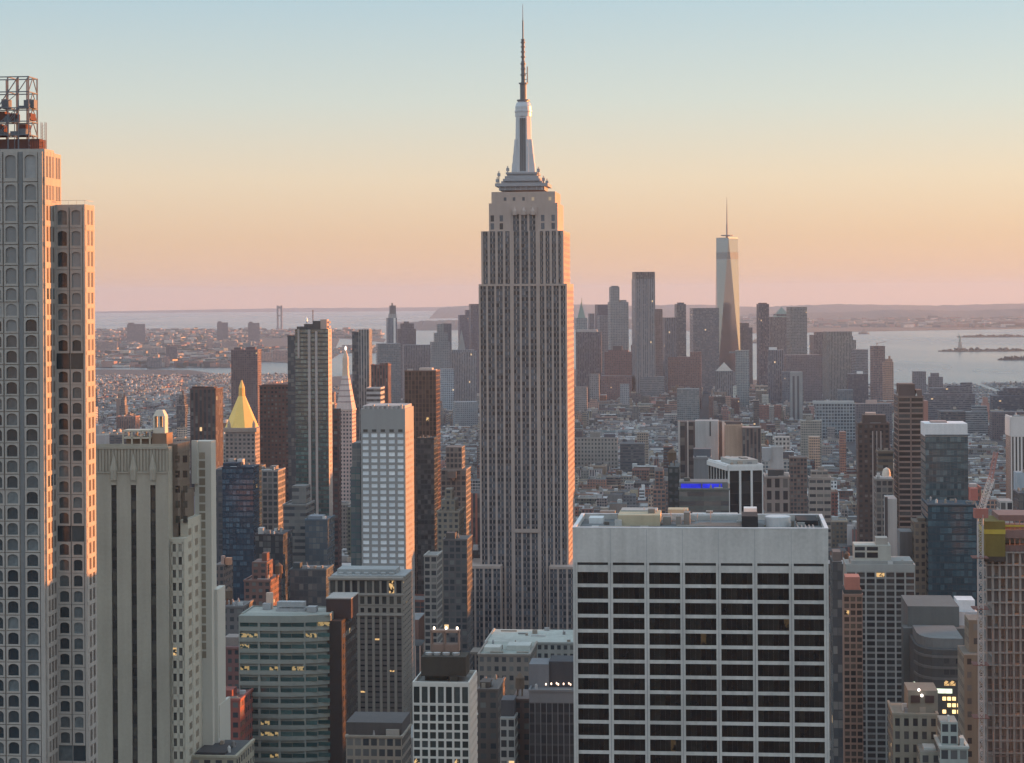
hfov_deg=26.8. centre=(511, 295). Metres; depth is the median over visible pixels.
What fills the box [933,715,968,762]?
pale corner turret
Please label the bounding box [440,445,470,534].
stepped masonry
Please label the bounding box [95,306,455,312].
hills
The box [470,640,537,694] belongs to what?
stone block
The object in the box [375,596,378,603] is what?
window
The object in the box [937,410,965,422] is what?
dark flat block
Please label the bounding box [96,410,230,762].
slotted tower
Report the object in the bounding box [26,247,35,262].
window
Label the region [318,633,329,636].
window
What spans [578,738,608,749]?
window
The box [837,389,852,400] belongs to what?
glassy block
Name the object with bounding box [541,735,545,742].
window
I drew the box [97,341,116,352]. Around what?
block
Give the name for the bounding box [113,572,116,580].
window
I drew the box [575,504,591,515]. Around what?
city building
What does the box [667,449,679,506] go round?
dark green slab
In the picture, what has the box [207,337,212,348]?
block
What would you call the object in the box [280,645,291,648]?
window
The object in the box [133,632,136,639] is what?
window
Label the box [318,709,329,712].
window
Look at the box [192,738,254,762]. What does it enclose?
dark flat roof block
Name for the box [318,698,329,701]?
window
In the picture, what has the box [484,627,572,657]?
pale roof block
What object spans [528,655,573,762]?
slate corner block
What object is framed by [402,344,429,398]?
hazy grey block
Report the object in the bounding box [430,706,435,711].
window
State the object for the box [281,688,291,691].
window
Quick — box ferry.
[858,330,868,333]
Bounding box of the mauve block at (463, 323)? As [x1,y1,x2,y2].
[458,310,468,349]
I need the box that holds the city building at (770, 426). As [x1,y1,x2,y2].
[749,424,774,433]
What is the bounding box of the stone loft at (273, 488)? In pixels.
[262,465,285,529]
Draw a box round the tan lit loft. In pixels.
[800,417,821,466]
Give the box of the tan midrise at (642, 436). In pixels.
[637,432,648,463]
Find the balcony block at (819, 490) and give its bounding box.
[808,467,830,547]
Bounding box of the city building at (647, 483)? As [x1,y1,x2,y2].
[634,476,654,487]
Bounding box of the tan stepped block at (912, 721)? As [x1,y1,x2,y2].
[887,682,938,762]
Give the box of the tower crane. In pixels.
[969,451,997,517]
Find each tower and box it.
[0,76,97,762]
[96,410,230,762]
[222,462,261,600]
[223,380,259,463]
[277,305,282,329]
[295,310,332,515]
[336,346,356,500]
[361,403,414,723]
[371,363,390,402]
[386,303,396,342]
[396,321,415,398]
[404,368,440,593]
[430,324,449,369]
[440,369,453,409]
[450,330,476,400]
[469,304,478,392]
[575,298,586,331]
[595,304,607,328]
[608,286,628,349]
[632,272,655,392]
[674,302,685,356]
[695,419,718,459]
[707,456,762,513]
[756,303,768,384]
[768,347,783,403]
[769,307,786,354]
[790,372,802,419]
[809,332,822,393]
[842,574,862,762]
[870,341,885,400]
[873,467,893,541]
[882,356,893,399]
[884,495,896,555]
[894,383,923,528]
[897,528,911,558]
[920,420,967,515]
[970,510,1023,762]
[1005,412,1023,522]
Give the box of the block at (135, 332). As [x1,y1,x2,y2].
[127,323,144,342]
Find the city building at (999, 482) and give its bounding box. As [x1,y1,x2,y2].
[990,480,1005,483]
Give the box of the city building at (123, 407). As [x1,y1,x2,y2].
[119,394,127,415]
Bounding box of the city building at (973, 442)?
[970,441,997,444]
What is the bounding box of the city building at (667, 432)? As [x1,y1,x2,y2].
[656,432,677,434]
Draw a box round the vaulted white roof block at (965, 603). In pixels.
[954,596,976,624]
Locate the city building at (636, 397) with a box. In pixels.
[629,390,642,402]
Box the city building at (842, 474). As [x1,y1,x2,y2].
[828,473,855,476]
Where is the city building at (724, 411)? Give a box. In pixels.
[721,404,727,419]
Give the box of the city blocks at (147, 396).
[95,372,1023,762]
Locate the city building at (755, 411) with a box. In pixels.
[753,398,758,425]
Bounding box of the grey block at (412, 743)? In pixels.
[411,724,412,762]
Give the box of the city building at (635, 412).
[632,403,638,419]
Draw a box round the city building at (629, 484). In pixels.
[624,481,633,488]
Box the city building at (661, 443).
[649,442,675,444]
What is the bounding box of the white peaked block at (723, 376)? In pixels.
[715,363,732,397]
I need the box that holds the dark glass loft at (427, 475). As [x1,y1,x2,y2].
[417,435,437,593]
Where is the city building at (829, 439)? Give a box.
[823,437,838,441]
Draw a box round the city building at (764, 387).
[755,385,767,393]
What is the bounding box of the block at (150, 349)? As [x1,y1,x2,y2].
[142,346,165,353]
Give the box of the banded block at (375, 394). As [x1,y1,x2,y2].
[366,386,384,403]
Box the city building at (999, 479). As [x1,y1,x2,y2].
[980,478,1005,481]
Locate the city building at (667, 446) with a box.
[663,440,671,467]
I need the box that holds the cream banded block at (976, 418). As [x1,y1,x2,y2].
[966,406,987,435]
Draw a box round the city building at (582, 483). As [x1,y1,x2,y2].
[579,481,586,488]
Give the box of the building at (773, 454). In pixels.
[762,436,789,468]
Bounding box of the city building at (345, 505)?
[341,501,350,549]
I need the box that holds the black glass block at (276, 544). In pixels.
[254,527,292,600]
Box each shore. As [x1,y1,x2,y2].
[153,337,385,362]
[397,317,1023,332]
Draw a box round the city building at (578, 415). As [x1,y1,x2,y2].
[575,409,581,420]
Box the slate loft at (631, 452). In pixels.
[620,442,644,471]
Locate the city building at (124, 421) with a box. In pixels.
[116,412,139,432]
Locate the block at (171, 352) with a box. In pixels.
[166,345,176,358]
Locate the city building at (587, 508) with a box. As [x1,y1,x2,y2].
[581,504,593,512]
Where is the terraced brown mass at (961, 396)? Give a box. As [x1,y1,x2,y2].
[923,382,974,420]
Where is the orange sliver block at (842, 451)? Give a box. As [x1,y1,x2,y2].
[839,431,845,473]
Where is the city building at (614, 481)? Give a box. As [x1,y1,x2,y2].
[606,470,624,488]
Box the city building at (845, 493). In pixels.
[837,483,852,499]
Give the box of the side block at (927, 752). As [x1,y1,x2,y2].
[917,743,937,762]
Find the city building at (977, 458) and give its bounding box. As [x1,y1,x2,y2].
[968,457,989,459]
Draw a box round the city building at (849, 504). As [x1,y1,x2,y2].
[839,501,851,508]
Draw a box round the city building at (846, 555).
[828,552,849,617]
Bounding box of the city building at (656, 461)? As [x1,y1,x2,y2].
[653,452,659,466]
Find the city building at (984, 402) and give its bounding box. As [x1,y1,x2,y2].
[981,396,988,419]
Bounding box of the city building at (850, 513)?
[848,510,853,515]
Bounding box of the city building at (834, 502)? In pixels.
[831,489,837,515]
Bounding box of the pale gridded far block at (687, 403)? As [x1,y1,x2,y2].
[677,388,698,425]
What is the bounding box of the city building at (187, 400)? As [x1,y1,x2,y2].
[177,397,189,406]
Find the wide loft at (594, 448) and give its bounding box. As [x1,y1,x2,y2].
[574,431,617,468]
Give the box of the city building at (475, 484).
[471,479,479,490]
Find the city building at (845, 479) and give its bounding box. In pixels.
[837,478,855,480]
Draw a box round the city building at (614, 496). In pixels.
[595,491,637,504]
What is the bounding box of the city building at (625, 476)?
[616,470,631,482]
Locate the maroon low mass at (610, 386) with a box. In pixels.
[601,375,632,399]
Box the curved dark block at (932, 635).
[901,595,964,721]
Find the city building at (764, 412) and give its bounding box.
[759,404,780,420]
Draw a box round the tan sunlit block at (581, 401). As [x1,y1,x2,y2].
[575,387,587,413]
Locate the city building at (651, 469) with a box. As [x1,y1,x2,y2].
[627,463,656,476]
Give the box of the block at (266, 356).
[261,351,271,360]
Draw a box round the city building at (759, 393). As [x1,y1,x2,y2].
[756,389,766,402]
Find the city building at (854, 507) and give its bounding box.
[852,500,856,515]
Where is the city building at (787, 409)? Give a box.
[785,405,789,414]
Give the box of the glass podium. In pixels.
[289,562,333,605]
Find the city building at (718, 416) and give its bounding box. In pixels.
[714,414,721,419]
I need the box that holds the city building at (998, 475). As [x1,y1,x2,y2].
[986,474,1005,476]
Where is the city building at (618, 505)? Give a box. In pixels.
[610,499,626,512]
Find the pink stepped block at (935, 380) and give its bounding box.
[928,373,942,392]
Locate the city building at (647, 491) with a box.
[638,485,650,496]
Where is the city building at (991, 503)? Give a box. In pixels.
[982,496,1005,508]
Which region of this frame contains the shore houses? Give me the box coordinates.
[95,314,1023,366]
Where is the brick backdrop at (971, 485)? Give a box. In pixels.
[968,483,981,500]
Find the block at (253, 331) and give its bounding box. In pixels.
[248,322,259,341]
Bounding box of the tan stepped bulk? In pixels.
[822,331,855,399]
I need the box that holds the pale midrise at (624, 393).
[620,384,628,403]
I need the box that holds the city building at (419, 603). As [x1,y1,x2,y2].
[415,594,423,612]
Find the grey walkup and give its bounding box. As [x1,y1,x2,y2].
[225,587,253,635]
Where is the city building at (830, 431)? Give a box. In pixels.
[827,427,834,438]
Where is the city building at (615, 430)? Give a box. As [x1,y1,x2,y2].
[602,430,633,431]
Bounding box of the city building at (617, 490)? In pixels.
[607,484,629,492]
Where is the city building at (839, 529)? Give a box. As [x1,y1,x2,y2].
[831,515,847,547]
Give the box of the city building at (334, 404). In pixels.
[332,391,336,431]
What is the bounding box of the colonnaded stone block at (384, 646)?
[328,566,412,723]
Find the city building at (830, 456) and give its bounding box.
[822,454,838,457]
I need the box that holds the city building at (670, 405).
[665,399,676,413]
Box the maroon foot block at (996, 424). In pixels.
[989,411,1023,438]
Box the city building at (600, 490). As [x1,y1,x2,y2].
[592,484,606,494]
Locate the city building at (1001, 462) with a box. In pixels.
[983,461,1005,463]
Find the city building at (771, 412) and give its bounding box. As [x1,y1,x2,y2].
[769,404,773,423]
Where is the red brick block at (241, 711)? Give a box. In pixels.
[226,686,253,739]
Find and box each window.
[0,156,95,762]
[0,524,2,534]
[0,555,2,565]
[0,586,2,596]
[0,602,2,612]
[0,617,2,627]
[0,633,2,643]
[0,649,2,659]
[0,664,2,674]
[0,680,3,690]
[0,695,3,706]
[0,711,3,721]
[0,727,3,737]
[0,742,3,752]
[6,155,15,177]
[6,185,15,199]
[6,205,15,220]
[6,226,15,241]
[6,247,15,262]
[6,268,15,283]
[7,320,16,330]
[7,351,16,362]
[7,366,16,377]
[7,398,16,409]
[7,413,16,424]
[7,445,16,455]
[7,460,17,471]
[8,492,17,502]
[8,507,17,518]
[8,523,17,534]
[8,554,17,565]
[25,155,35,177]
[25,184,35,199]
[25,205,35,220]
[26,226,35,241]
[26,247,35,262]
[26,268,35,283]
[26,288,36,299]
[26,304,36,315]
[26,319,36,330]
[26,335,36,346]
[26,351,36,362]
[26,366,36,377]
[27,382,36,393]
[27,398,36,408]
[27,413,36,424]
[27,429,36,440]
[27,445,36,455]
[27,460,37,471]
[27,476,37,487]
[27,492,37,502]
[27,507,37,518]
[27,523,37,534]
[27,539,37,549]
[28,554,37,565]
[28,570,37,581]
[28,586,37,596]
[28,601,37,612]
[28,617,38,628]
[28,633,38,643]
[28,648,38,659]
[28,664,38,675]
[28,680,38,690]
[28,695,38,706]
[29,711,38,722]
[29,727,38,737]
[29,742,38,753]
[29,758,38,762]
[57,353,69,368]
[58,210,66,224]
[58,231,66,245]
[58,252,66,266]
[58,273,66,287]
[58,526,70,540]
[59,745,72,760]
[71,353,83,368]
[72,210,79,224]
[72,231,79,245]
[72,252,80,266]
[72,273,80,287]
[72,526,84,541]
[73,745,85,760]
[112,489,116,496]
[112,501,116,508]
[112,513,116,520]
[112,525,116,532]
[113,537,116,544]
[113,548,116,556]
[113,560,116,568]
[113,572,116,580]
[113,584,116,592]
[113,596,116,604]
[113,608,116,615]
[113,620,116,627]
[113,632,116,639]
[113,644,117,651]
[113,656,117,663]
[113,667,117,675]
[113,679,117,687]
[113,691,117,699]
[114,703,117,711]
[114,715,117,723]
[114,727,117,734]
[114,739,117,746]
[114,751,117,758]
[132,489,135,496]
[132,501,135,508]
[132,513,135,520]
[132,525,135,532]
[132,537,135,544]
[132,549,136,556]
[132,560,136,568]
[132,572,136,580]
[132,584,136,592]
[132,596,136,604]
[133,608,136,616]
[133,620,136,627]
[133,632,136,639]
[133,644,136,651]
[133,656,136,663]
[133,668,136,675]
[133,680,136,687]
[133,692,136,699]
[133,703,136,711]
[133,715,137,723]
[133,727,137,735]
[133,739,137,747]
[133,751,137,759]
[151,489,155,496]
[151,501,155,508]
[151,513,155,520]
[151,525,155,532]
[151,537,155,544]
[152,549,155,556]
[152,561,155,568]
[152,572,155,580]
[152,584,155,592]
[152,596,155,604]
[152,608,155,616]
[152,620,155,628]
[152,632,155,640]
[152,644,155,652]
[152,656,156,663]
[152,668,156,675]
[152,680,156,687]
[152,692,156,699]
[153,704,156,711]
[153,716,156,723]
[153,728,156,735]
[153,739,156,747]
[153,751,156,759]
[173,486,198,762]
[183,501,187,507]
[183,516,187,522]
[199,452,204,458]
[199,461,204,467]
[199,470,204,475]
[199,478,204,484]
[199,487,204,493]
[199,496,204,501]
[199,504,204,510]
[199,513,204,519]
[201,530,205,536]
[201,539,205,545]
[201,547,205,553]
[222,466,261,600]
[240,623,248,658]
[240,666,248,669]
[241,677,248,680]
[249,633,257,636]
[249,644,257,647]
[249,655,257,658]
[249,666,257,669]
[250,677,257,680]
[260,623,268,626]
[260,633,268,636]
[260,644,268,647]
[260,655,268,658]
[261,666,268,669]
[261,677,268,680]
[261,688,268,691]
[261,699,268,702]
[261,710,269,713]
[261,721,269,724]
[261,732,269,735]
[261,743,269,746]
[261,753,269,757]
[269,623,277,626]
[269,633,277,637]
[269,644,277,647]
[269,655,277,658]
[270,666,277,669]
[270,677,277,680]
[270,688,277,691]
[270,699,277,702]
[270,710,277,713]
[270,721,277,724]
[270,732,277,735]
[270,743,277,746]
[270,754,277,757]
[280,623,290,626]
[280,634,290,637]
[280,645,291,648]
[281,655,291,659]
[281,666,291,669]
[281,677,291,680]
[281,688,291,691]
[281,699,291,702]
[281,710,291,713]
[281,721,291,724]
[281,732,291,735]
[281,743,291,746]
[281,754,291,757]
[292,623,303,626]
[292,634,303,637]
[292,645,303,648]
[292,655,303,659]
[292,666,303,669]
[292,677,303,680]
[292,688,303,691]
[292,699,303,702]
[292,710,303,713]
[292,721,303,724]
[292,732,303,735]
[293,743,304,746]
[293,754,304,757]
[295,321,331,515]
[306,622,316,626]
[306,633,316,636]
[306,644,316,647]
[306,655,316,658]
[306,666,316,669]
[306,677,316,680]
[306,688,316,691]
[306,699,316,702]
[306,710,316,713]
[306,721,316,724]
[306,732,316,735]
[306,742,316,746]
[306,753,316,757]
[318,622,329,625]
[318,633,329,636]
[318,644,329,647]
[318,654,329,658]
[318,665,329,669]
[318,676,329,679]
[318,687,329,690]
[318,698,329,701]
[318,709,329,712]
[318,720,329,723]
[318,731,329,734]
[318,742,330,745]
[319,753,330,756]
[330,580,334,592]
[338,580,342,591]
[345,580,349,591]
[349,616,356,714]
[352,581,356,591]
[356,576,411,711]
[360,581,364,592]
[360,596,363,603]
[363,429,413,716]
[367,581,371,592]
[368,596,371,603]
[374,581,378,592]
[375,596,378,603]
[382,581,386,592]
[389,581,393,592]
[396,581,401,592]
[405,371,440,593]
[414,687,419,702]
[414,705,419,711]
[414,714,419,720]
[414,723,419,729]
[414,732,419,737]
[414,741,419,746]
[414,750,419,755]
[414,758,419,762]
[417,438,437,593]
[422,687,427,702]
[422,706,427,711]
[422,714,427,720]
[422,723,427,729]
[422,732,427,738]
[422,741,427,746]
[422,750,427,755]
[430,687,435,702]
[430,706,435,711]
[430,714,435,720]
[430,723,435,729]
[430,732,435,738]
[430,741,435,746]
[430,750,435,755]
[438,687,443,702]
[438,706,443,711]
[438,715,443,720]
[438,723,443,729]
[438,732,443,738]
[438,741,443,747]
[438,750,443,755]
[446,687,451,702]
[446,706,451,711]
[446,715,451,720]
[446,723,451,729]
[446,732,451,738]
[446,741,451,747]
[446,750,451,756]
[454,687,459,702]
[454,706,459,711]
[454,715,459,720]
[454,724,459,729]
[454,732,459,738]
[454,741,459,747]
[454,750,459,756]
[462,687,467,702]
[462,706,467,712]
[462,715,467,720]
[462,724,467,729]
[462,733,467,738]
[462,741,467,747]
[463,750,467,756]
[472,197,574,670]
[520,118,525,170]
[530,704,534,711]
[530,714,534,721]
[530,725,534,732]
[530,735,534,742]
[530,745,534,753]
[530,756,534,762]
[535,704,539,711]
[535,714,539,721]
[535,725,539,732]
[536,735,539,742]
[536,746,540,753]
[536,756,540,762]
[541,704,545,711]
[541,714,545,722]
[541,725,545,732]
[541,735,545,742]
[541,746,545,753]
[541,756,545,762]
[547,704,551,711]
[547,714,551,722]
[547,725,551,732]
[547,735,551,743]
[547,746,551,753]
[547,756,551,762]
[553,704,557,711]
[553,714,557,722]
[553,725,557,732]
[553,735,557,743]
[553,746,557,753]
[553,756,557,762]
[558,704,562,711]
[558,714,562,722]
[558,725,562,732]
[558,735,562,743]
[559,746,563,753]
[559,756,563,762]
[564,704,568,711]
[564,715,568,722]
[564,725,568,732]
[564,735,568,743]
[564,746,568,753]
[564,756,568,762]
[570,704,573,711]
[570,715,573,722]
[570,725,573,732]
[570,736,573,743]
[570,746,573,753]
[577,572,607,583]
[578,587,607,598]
[578,602,607,613]
[578,617,607,628]
[578,632,607,643]
[578,648,608,658]
[578,663,608,674]
[578,678,608,689]
[578,693,608,704]
[578,708,608,719]
[578,723,608,734]
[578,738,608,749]
[579,754,608,762]
[613,572,643,583]
[613,587,643,598]
[613,602,644,613]
[613,618,644,629]
[613,633,644,644]
[613,648,644,659]
[614,663,644,674]
[614,678,644,689]
[614,693,644,704]
[614,709,644,720]
[614,724,644,735]
[614,739,644,750]
[614,754,644,762]
[649,572,679,583]
[649,588,679,598]
[649,603,679,614]
[649,618,680,629]
[650,633,680,644]
[650,648,680,659]
[650,664,680,674]
[650,679,680,690]
[650,694,680,705]
[650,709,680,720]
[650,724,680,735]
[650,739,680,751]
[650,755,680,762]
[685,573,715,583]
[685,588,715,599]
[685,603,715,614]
[685,618,715,629]
[685,633,715,644]
[685,649,716,660]
[686,664,716,675]
[686,679,716,690]
[686,694,716,705]
[686,710,716,721]
[686,725,716,736]
[686,740,716,751]
[686,755,716,762]
[711,466,713,476]
[721,573,751,584]
[721,588,752,599]
[721,603,752,614]
[721,619,752,629]
[721,634,752,645]
[721,649,752,660]
[721,664,752,675]
[722,680,752,691]
[722,695,752,706]
[722,710,752,721]
[722,725,752,736]
[722,741,753,752]
[722,756,753,762]
[730,471,738,481]
[730,482,738,492]
[730,493,738,503]
[730,505,738,513]
[741,471,749,481]
[741,482,749,492]
[741,493,750,503]
[741,504,750,513]
[753,470,761,480]
[753,482,761,492]
[753,493,761,503]
[753,504,761,513]
[757,573,788,584]
[757,588,788,599]
[757,604,788,615]
[758,619,788,630]
[758,634,788,645]
[758,649,788,660]
[758,665,789,676]
[758,680,789,691]
[758,695,789,706]
[758,710,789,722]
[758,726,789,737]
[758,741,789,752]
[758,756,789,762]
[794,573,823,584]
[794,589,823,600]
[794,604,823,615]
[794,619,823,630]
[794,634,823,645]
[794,650,823,661]
[794,665,823,676]
[794,680,824,691]
[795,696,824,707]
[795,711,824,722]
[795,726,824,737]
[795,742,824,753]
[795,757,824,762]
[844,597,849,694]
[847,573,884,762]
[855,547,864,549]
[855,552,864,557]
[867,547,877,550]
[867,552,877,557]
[877,722,884,726]
[877,729,884,732]
[877,735,884,738]
[877,741,885,744]
[878,747,885,751]
[878,754,885,757]
[886,573,893,576]
[886,579,893,582]
[886,585,893,589]
[886,592,893,595]
[886,598,894,601]
[886,604,894,607]
[887,610,894,614]
[887,617,894,620]
[887,623,894,626]
[887,629,894,632]
[887,635,894,638]
[887,641,894,645]
[887,648,894,651]
[887,654,894,657]
[887,660,894,663]
[887,666,894,670]
[887,673,894,676]
[887,679,894,682]
[887,685,894,688]
[887,691,894,695]
[894,396,910,528]
[895,718,899,725]
[895,731,899,738]
[895,744,899,751]
[895,757,899,762]
[896,573,903,576]
[896,579,903,582]
[896,585,903,589]
[899,458,909,460]
[899,485,909,487]
[899,512,910,514]
[904,718,908,725]
[904,731,908,738]
[904,744,908,751]
[906,573,913,576]
[906,579,913,582]
[906,585,913,589]
[912,398,922,400]
[912,403,922,406]
[912,409,922,411]
[912,414,922,417]
[912,425,920,428]
[912,430,920,433]
[912,441,920,444]
[912,452,920,455]
[912,463,920,466]
[912,468,920,471]
[912,479,920,482]
[912,490,920,493]
[912,495,920,498]
[912,506,920,509]
[913,718,917,725]
[913,731,917,738]
[921,434,964,515]
[922,501,979,611]
[922,719,926,725]
[922,732,926,738]
[931,719,935,725]
[942,697,957,713]
[1006,439,1006,488]
[1007,449,1007,497]
[1008,458,1008,497]
[1009,466,1009,498]
[1012,437,1013,509]
[1015,437,1016,470]
[1019,437,1020,470]
[1022,437,1023,468]
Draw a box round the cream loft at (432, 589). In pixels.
[423,551,442,651]
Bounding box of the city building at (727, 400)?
[718,395,730,406]
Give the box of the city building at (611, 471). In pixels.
[608,469,615,475]
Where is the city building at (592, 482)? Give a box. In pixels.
[582,476,611,488]
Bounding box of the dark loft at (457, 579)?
[442,532,472,669]
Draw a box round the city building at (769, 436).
[765,429,773,444]
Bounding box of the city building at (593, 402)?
[588,398,598,409]
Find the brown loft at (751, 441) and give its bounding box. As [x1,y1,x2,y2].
[742,426,760,462]
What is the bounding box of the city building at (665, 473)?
[649,468,667,480]
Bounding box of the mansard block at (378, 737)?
[345,712,411,762]
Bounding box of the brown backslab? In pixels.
[924,400,927,420]
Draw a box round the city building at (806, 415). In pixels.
[803,414,812,419]
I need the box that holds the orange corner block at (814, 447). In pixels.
[808,436,819,469]
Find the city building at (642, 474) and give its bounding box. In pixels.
[632,468,648,480]
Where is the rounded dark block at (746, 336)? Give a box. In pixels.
[740,323,752,385]
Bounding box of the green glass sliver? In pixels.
[830,549,842,762]
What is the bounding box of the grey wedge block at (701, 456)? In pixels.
[693,448,711,478]
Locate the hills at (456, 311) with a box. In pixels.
[429,303,1023,318]
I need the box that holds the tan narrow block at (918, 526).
[911,516,925,594]
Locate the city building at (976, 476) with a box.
[968,475,987,479]
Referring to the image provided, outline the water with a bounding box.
[95,311,1023,396]
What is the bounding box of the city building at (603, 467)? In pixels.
[590,463,606,474]
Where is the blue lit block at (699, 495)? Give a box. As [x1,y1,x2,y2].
[678,477,729,512]
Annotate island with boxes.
[938,347,1023,351]
[957,334,1023,336]
[998,355,1023,359]
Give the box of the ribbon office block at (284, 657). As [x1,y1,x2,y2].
[239,592,332,762]
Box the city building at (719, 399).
[713,395,724,406]
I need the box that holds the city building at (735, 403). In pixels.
[731,395,739,415]
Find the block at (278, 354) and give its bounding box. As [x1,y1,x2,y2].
[273,349,287,359]
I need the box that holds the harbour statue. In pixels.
[954,333,965,349]
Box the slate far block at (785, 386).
[782,371,796,404]
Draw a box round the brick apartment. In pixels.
[243,552,282,605]
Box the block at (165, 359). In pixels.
[163,356,168,366]
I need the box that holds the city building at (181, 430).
[177,423,186,436]
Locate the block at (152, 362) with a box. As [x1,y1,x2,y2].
[147,357,161,367]
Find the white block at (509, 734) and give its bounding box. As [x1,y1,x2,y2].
[500,695,517,762]
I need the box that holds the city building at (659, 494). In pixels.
[653,467,665,512]
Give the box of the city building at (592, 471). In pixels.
[577,463,606,476]
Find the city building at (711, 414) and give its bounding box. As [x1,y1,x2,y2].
[709,395,713,418]
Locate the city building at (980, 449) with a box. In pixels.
[968,445,997,453]
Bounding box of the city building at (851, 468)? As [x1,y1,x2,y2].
[846,466,855,469]
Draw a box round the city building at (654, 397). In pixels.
[649,394,665,402]
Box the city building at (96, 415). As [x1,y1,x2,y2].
[96,407,97,424]
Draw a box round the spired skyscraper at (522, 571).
[472,4,574,703]
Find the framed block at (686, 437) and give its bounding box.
[678,420,729,478]
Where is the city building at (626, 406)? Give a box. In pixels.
[609,403,629,408]
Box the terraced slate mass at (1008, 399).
[990,388,1023,410]
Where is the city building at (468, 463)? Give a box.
[465,461,476,464]
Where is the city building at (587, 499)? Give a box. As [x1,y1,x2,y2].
[578,493,598,504]
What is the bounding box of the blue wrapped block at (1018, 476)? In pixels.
[1013,469,1023,489]
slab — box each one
[189,386,222,491]
[231,347,261,425]
[259,383,288,502]
[287,335,295,500]
[304,513,334,573]
[326,592,358,762]
[333,408,341,571]
[351,441,361,565]
[352,329,371,440]
[376,343,400,402]
[572,507,829,762]
[576,329,601,401]
[588,313,594,328]
[590,374,599,400]
[597,315,607,374]
[655,309,662,375]
[663,317,676,393]
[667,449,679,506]
[690,308,718,393]
[786,307,806,354]
[843,536,914,762]
[851,349,867,373]
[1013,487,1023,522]
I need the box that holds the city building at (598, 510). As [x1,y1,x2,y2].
[594,507,607,512]
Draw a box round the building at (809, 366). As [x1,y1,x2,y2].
[784,354,821,406]
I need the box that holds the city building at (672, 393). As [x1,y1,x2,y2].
[669,389,676,396]
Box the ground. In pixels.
[95,369,1005,455]
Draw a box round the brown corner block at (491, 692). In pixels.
[477,674,505,762]
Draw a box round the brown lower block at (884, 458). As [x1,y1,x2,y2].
[876,448,893,477]
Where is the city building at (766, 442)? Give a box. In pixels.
[761,439,768,458]
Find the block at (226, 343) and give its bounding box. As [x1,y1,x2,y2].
[222,339,236,347]
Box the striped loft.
[282,484,314,564]
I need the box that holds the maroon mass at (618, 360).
[605,345,631,374]
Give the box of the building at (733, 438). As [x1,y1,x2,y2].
[725,421,741,456]
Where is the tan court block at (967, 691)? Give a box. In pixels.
[958,614,984,762]
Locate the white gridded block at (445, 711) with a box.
[412,627,477,762]
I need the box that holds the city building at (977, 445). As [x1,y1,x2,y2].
[968,445,989,446]
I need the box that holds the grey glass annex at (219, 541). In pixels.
[216,465,222,562]
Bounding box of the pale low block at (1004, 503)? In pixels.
[996,498,1012,522]
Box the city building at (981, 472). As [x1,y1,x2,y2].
[971,471,1005,473]
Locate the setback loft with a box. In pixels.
[436,487,464,642]
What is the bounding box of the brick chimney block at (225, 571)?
[217,555,232,600]
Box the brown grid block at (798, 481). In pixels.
[789,455,806,513]
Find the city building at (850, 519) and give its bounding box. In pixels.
[840,516,856,521]
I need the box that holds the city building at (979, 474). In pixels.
[968,470,986,475]
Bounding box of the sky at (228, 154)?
[0,0,1023,310]
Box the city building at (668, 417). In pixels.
[664,414,676,420]
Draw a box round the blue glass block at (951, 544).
[922,497,984,614]
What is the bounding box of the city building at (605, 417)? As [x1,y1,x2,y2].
[596,416,616,419]
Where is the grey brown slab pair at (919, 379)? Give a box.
[912,371,925,394]
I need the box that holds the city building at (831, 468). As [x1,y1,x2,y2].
[822,466,838,469]
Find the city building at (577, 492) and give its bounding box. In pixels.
[575,489,598,494]
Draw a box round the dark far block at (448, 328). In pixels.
[442,323,451,351]
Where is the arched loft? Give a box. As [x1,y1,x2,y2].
[764,469,789,513]
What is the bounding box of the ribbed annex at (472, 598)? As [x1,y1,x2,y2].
[472,579,472,617]
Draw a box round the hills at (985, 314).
[740,308,1023,318]
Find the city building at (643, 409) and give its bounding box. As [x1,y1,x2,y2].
[630,405,649,412]
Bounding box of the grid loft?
[813,401,854,441]
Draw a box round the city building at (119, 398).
[116,391,123,415]
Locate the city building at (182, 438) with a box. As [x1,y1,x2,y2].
[173,436,189,442]
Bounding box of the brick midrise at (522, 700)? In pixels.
[514,673,529,762]
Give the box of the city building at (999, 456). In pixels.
[980,455,1002,457]
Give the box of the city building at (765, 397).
[762,391,768,403]
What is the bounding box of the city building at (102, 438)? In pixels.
[96,425,109,443]
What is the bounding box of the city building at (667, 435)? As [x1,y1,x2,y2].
[649,433,677,437]
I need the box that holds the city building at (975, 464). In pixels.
[968,462,988,465]
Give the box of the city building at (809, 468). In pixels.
[807,465,811,487]
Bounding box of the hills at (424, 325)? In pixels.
[397,318,631,330]
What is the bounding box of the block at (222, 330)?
[217,321,227,340]
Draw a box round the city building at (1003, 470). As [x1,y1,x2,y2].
[986,469,1005,472]
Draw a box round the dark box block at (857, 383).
[847,371,867,402]
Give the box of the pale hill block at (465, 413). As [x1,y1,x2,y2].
[453,401,477,425]
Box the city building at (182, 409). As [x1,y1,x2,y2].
[177,390,187,427]
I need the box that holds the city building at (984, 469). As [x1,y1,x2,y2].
[972,468,996,470]
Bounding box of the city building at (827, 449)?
[822,444,832,454]
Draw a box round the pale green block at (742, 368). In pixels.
[729,350,748,406]
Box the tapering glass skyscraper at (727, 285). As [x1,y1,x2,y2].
[716,207,739,383]
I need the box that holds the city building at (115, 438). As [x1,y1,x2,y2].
[106,432,130,443]
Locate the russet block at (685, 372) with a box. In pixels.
[668,352,700,408]
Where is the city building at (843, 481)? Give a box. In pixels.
[841,480,855,484]
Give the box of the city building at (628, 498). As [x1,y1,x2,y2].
[622,491,639,506]
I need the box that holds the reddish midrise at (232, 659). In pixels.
[225,634,238,688]
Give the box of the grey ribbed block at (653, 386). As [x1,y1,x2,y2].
[640,376,664,396]

